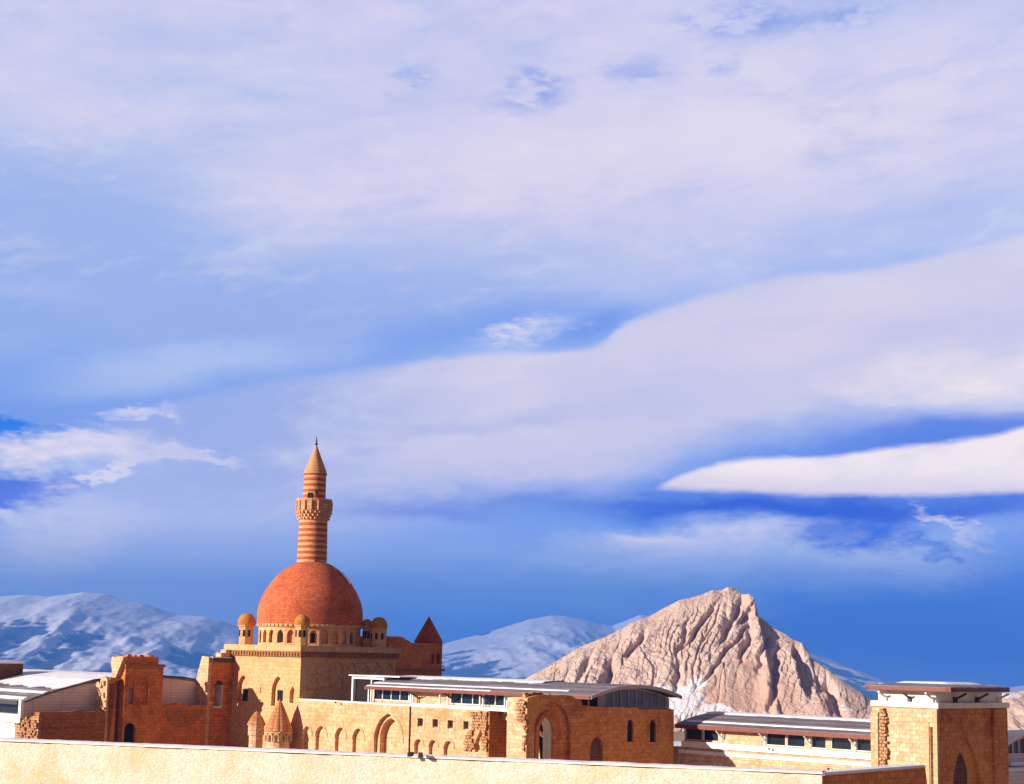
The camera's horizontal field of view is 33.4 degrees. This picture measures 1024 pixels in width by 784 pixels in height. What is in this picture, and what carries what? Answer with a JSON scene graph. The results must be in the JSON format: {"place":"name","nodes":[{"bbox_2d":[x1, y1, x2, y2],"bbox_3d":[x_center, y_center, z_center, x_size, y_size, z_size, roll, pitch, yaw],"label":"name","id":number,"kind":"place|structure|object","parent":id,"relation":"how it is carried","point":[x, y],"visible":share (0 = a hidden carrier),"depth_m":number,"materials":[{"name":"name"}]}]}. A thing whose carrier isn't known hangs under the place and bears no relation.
{"place":"outdoors","nodes":[
{"label":"outdoors","id":0,"kind":"place"},
{"bbox_2d":[0,592,257,682],"bbox_3d":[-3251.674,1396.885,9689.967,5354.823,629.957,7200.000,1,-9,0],"label":"snowy mountain","id":1,"kind":"structure","parent":0,"point":[89,632],"depth_m":9617.41,"materials":[{"name":"white snow"}]},
{"bbox_2d":[0,0,1023,686],"label":"sky","id":2,"kind":"structure","parent":0,"point":[607,312],"materials":[{"name":"blue"}]},
{"bbox_2d":[442,615,648,678],"bbox_3d":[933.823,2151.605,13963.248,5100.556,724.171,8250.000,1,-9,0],"label":"snowy mountain","id":3,"kind":"structure","parent":0,"point":[525,649],"depth_m":13316.86,"materials":[{"name":"white snow"}]},
{"bbox_2d":[506,692,673,763],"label":"gate wall","id":4,"kind":"structure","parent":0,"point":[574,728],"depth_m":141.86,"materials":[{"name":"brown stone"}]},
{"bbox_2d":[627,719,631,741],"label":"slit window","id":5,"kind":"structure","parent":4,"relation":"in","point":[629,727],"depth_m":145.79,"materials":[{"name":"black glass"}]},
{"bbox_2d":[650,719,654,741],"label":"slit window","id":6,"kind":"structure","parent":4,"relation":"in","point":[652,726],"depth_m":147.72,"materials":[{"name":"black glass"}]},
{"bbox_2d":[674,732,684,745],"bbox_3d":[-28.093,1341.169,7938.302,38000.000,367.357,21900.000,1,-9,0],"label":"ground","id":7,"kind":"structure","parent":0,"point":[679,737],"depth_m":310.57,"materials":[{"name":"beige stone"}]},
{"bbox_2d":[0,660,24,678],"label":"stone block","id":8,"kind":"structure","parent":7,"relation":"on","point":[10,668],"depth_m":184.59,"materials":[{"name":"brown stone"}]},
{"bbox_2d":[14,710,104,741],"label":"wall","id":9,"kind":"structure","parent":7,"relation":"on","point":[77,725],"depth_m":167.56,"materials":[{"name":"brick"}]},
{"bbox_2d":[0,669,215,737],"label":"shelter","id":10,"kind":"object","parent":7,"relation":"on","point":[28,692],"visible":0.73,"depth_m":172.24,"materials":[{"name":"white paint"}]},
{"bbox_2d":[0,703,18,713],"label":"window","id":11,"kind":"structure","parent":10,"relation":"in","point":[4,708],"depth_m":170.94,"materials":[{"name":"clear glass"}]},
{"bbox_2d":[95,676,120,741],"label":"wall stump","id":12,"kind":"object","parent":7,"relation":"on","point":[106,686],"visible":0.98,"depth_m":171.17,"materials":[{"name":"beige stone"}]},
{"bbox_2d":[111,654,165,743],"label":"square tower","id":13,"kind":"structure","parent":7,"relation":"on","point":[139,684],"depth_m":172.69,"materials":[{"name":"brick"}]},
{"bbox_2d":[124,723,132,742],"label":"door","id":14,"kind":"structure","parent":13,"relation":"in","point":[128,731],"depth_m":171.99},
{"bbox_2d":[128,688,131,703],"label":"window","id":15,"kind":"structure","parent":13,"relation":"in","point":[130,690],"depth_m":172.45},
{"bbox_2d":[160,703,205,748],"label":"wall","id":16,"kind":"structure","parent":7,"relation":"on","point":[183,723],"depth_m":176.60,"materials":[{"name":"brown brick"}]},
{"bbox_2d":[195,649,234,745],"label":"ruined wall","id":17,"kind":"structure","parent":7,"relation":"on","point":[218,669],"depth_m":179.91,"materials":[{"name":"brown brick"}]},
{"bbox_2d":[247,707,265,747],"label":"kiosk","id":18,"kind":"object","parent":7,"relation":"on","point":[256,723],"visible":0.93,"depth_m":172.25,"materials":[{"name":"stone"}]},
{"bbox_2d":[264,700,292,748],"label":"mausoleum","id":19,"kind":"structure","parent":7,"relation":"on","point":[278,730],"depth_m":170.30,"materials":[{"name":"stone"}]},
{"bbox_2d":[224,560,400,748],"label":"mosque","id":20,"kind":"structure","parent":7,"relation":"on","point":[311,623],"depth_m":177.78,"materials":[{"name":"stone"}]},
{"bbox_2d":[242,688,247,700],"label":"window","id":21,"kind":"structure","parent":20,"relation":"in","point":[244,690],"depth_m":179.76,"materials":[{"name":"black glass"}]},
{"bbox_2d":[276,689,282,701],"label":"window","id":22,"kind":"structure","parent":20,"relation":"in","point":[279,691],"depth_m":175.25,"materials":[{"name":"grey glass"}]},
{"bbox_2d":[295,437,332,562],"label":"minaret","id":23,"kind":"object","parent":20,"relation":"on","point":[313,508],"visible":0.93,"depth_m":186.82,"materials":[{"name":"brick"}]},
{"bbox_2d":[297,699,506,756],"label":"arcade wall","id":24,"kind":"structure","parent":7,"relation":"on","point":[415,728],"depth_m":162.02,"materials":[{"name":"beige stone"}]},
{"bbox_2d":[419,718,422,726],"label":"window","id":25,"kind":"structure","parent":24,"relation":"in","point":[420,719],"depth_m":158.56,"materials":[{"name":"grey glass"}]},
{"bbox_2d":[434,719,437,727],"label":"window","id":26,"kind":"structure","parent":24,"relation":"in","point":[435,720],"depth_m":157.02,"materials":[{"name":"black glass"}]},
{"bbox_2d":[449,720,452,728],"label":"window","id":27,"kind":"structure","parent":24,"relation":"in","point":[450,721],"depth_m":155.49,"materials":[{"name":"black glass"}]},
{"bbox_2d":[465,721,468,729],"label":"window","id":28,"kind":"structure","parent":24,"relation":"in","point":[466,722],"depth_m":153.94,"materials":[{"name":"black glass"}]},
{"bbox_2d":[349,675,681,719],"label":"shelter","id":29,"kind":"object","parent":24,"relation":"on","point":[470,691],"visible":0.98,"depth_m":154.55,"materials":[{"name":"white paint"}]},
{"bbox_2d":[373,690,409,700],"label":"window","id":30,"kind":"structure","parent":29,"relation":"in","point":[392,695],"depth_m":164.17,"materials":[{"name":"blue glass"}]},
{"bbox_2d":[450,693,506,706],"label":"window","id":31,"kind":"structure","parent":29,"relation":"in","point":[470,699],"depth_m":155.49,"materials":[{"name":"blue glass"}]},
{"bbox_2d":[360,617,444,675],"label":"roofed tower","id":32,"kind":"structure","parent":7,"relation":"on","point":[421,655],"depth_m":185.74,"materials":[{"name":"brick"}]},
{"bbox_2d":[0,737,823,783],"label":"boundary wall","id":33,"kind":"structure","parent":7,"relation":"on","point":[34,761],"depth_m":100.53,"materials":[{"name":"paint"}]},
{"bbox_2d":[407,752,414,756],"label":"floodlight","id":34,"kind":"object","parent":33,"relation":"attached to","point":[410,754],"visible":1,"depth_m":98.20,"materials":[{"name":"black metal"}]},
{"bbox_2d":[487,711,506,757],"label":"stone wall","id":35,"kind":"structure","parent":7,"relation":"on","point":[497,735],"depth_m":151.95,"materials":[{"name":"brown stone"}]},
{"bbox_2d":[539,723,542,758],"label":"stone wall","id":36,"kind":"structure","parent":7,"relation":"on","point":[541,743],"depth_m":145.42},
{"bbox_2d":[539,730,542,758],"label":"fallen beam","id":37,"kind":"structure","parent":7,"relation":"on","point":[540,733],"depth_m":141.39,"materials":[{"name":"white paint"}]},
{"bbox_2d":[674,746,870,769],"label":"stone wall","id":38,"kind":"structure","parent":7,"relation":"on","point":[702,756],"depth_m":143.16,"materials":[{"name":"beige stone"}]},
{"bbox_2d":[675,711,870,759],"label":"shelter","id":39,"kind":"object","parent":38,"relation":"on","point":[832,737],"visible":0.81,"depth_m":142.36,"materials":[{"name":"white paint"}]},
{"bbox_2d":[685,729,701,740],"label":"window","id":40,"kind":"structure","parent":39,"relation":"in","point":[690,734],"depth_m":148.88,"materials":[{"name":"black glass"}]},
{"bbox_2d":[703,730,718,741],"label":"window","id":41,"kind":"structure","parent":39,"relation":"in","point":[708,735],"depth_m":147.50,"materials":[{"name":"black glass"}]},
{"bbox_2d":[766,733,785,745],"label":"window","id":42,"kind":"structure","parent":39,"relation":"in","point":[772,739],"depth_m":142.36,"materials":[{"name":"grey glass"}]},
{"bbox_2d":[787,735,804,746],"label":"window","id":43,"kind":"structure","parent":39,"relation":"in","point":[792,740],"depth_m":140.89,"materials":[{"name":"grey glass"}]},
{"bbox_2d":[811,736,825,748],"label":"window","id":44,"kind":"structure","parent":39,"relation":"in","point":[817,742],"depth_m":139.21,"materials":[{"name":"grey glass"}]},
{"bbox_2d":[831,737,851,750],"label":"window","id":45,"kind":"structure","parent":39,"relation":"in","point":[836,743],"depth_m":137.59,"materials":[{"name":"grey glass"}]},
{"bbox_2d":[856,739,870,751],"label":"window","id":46,"kind":"structure","parent":39,"relation":"in","point":[862,744],"depth_m":136.02,"materials":[{"name":"grey glass"}]},
{"bbox_2d":[815,764,926,783],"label":"stone wall","id":47,"kind":"structure","parent":7,"relation":"on","point":[905,774],"depth_m":95.30,"materials":[{"name":"brown stone"}]},
{"bbox_2d":[1008,729,1023,766],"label":"annex","id":48,"kind":"object","parent":7,"relation":"on","point":[1015,748],"visible":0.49,"depth_m":140.27,"materials":[{"name":"white paint"}]},
{"bbox_2d":[1009,766,1023,783],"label":"terrace wall","id":49,"kind":"structure","parent":7,"relation":"on","point":[1016,775],"depth_m":136.22,"materials":[{"name":"beige stone"}]},
{"bbox_2d":[526,587,871,731],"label":"rocky hill","id":50,"kind":"structure","parent":0,"point":[727,649],"depth_m":1083.89,"materials":[{"name":"stone"}]},
{"bbox_2d":[808,651,1023,699],"bbox_3d":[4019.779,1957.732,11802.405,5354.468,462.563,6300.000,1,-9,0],"label":"snowy mountain","id":51,"kind":"structure","parent":0,"point":[858,680],"depth_m":11592.11,"materials":[{"name":"snow"}]},
{"bbox_2d":[865,681,1009,783],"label":"stone tower","id":52,"kind":"structure","parent":0,"point":[950,732],"depth_m":131.84,"materials":[{"name":"beige stone"}]},
{"bbox_2d":[954,753,966,783],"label":"niche door","id":53,"kind":"structure","parent":52,"relation":"in","point":[960,773],"depth_m":131.22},
{"bbox_2d":[1002,691,1023,729],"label":"rocky hill","id":54,"kind":"structure","parent":0,"point":[1015,714],"depth_m":856.54,"materials":[{"name":"stone"}]}
]}

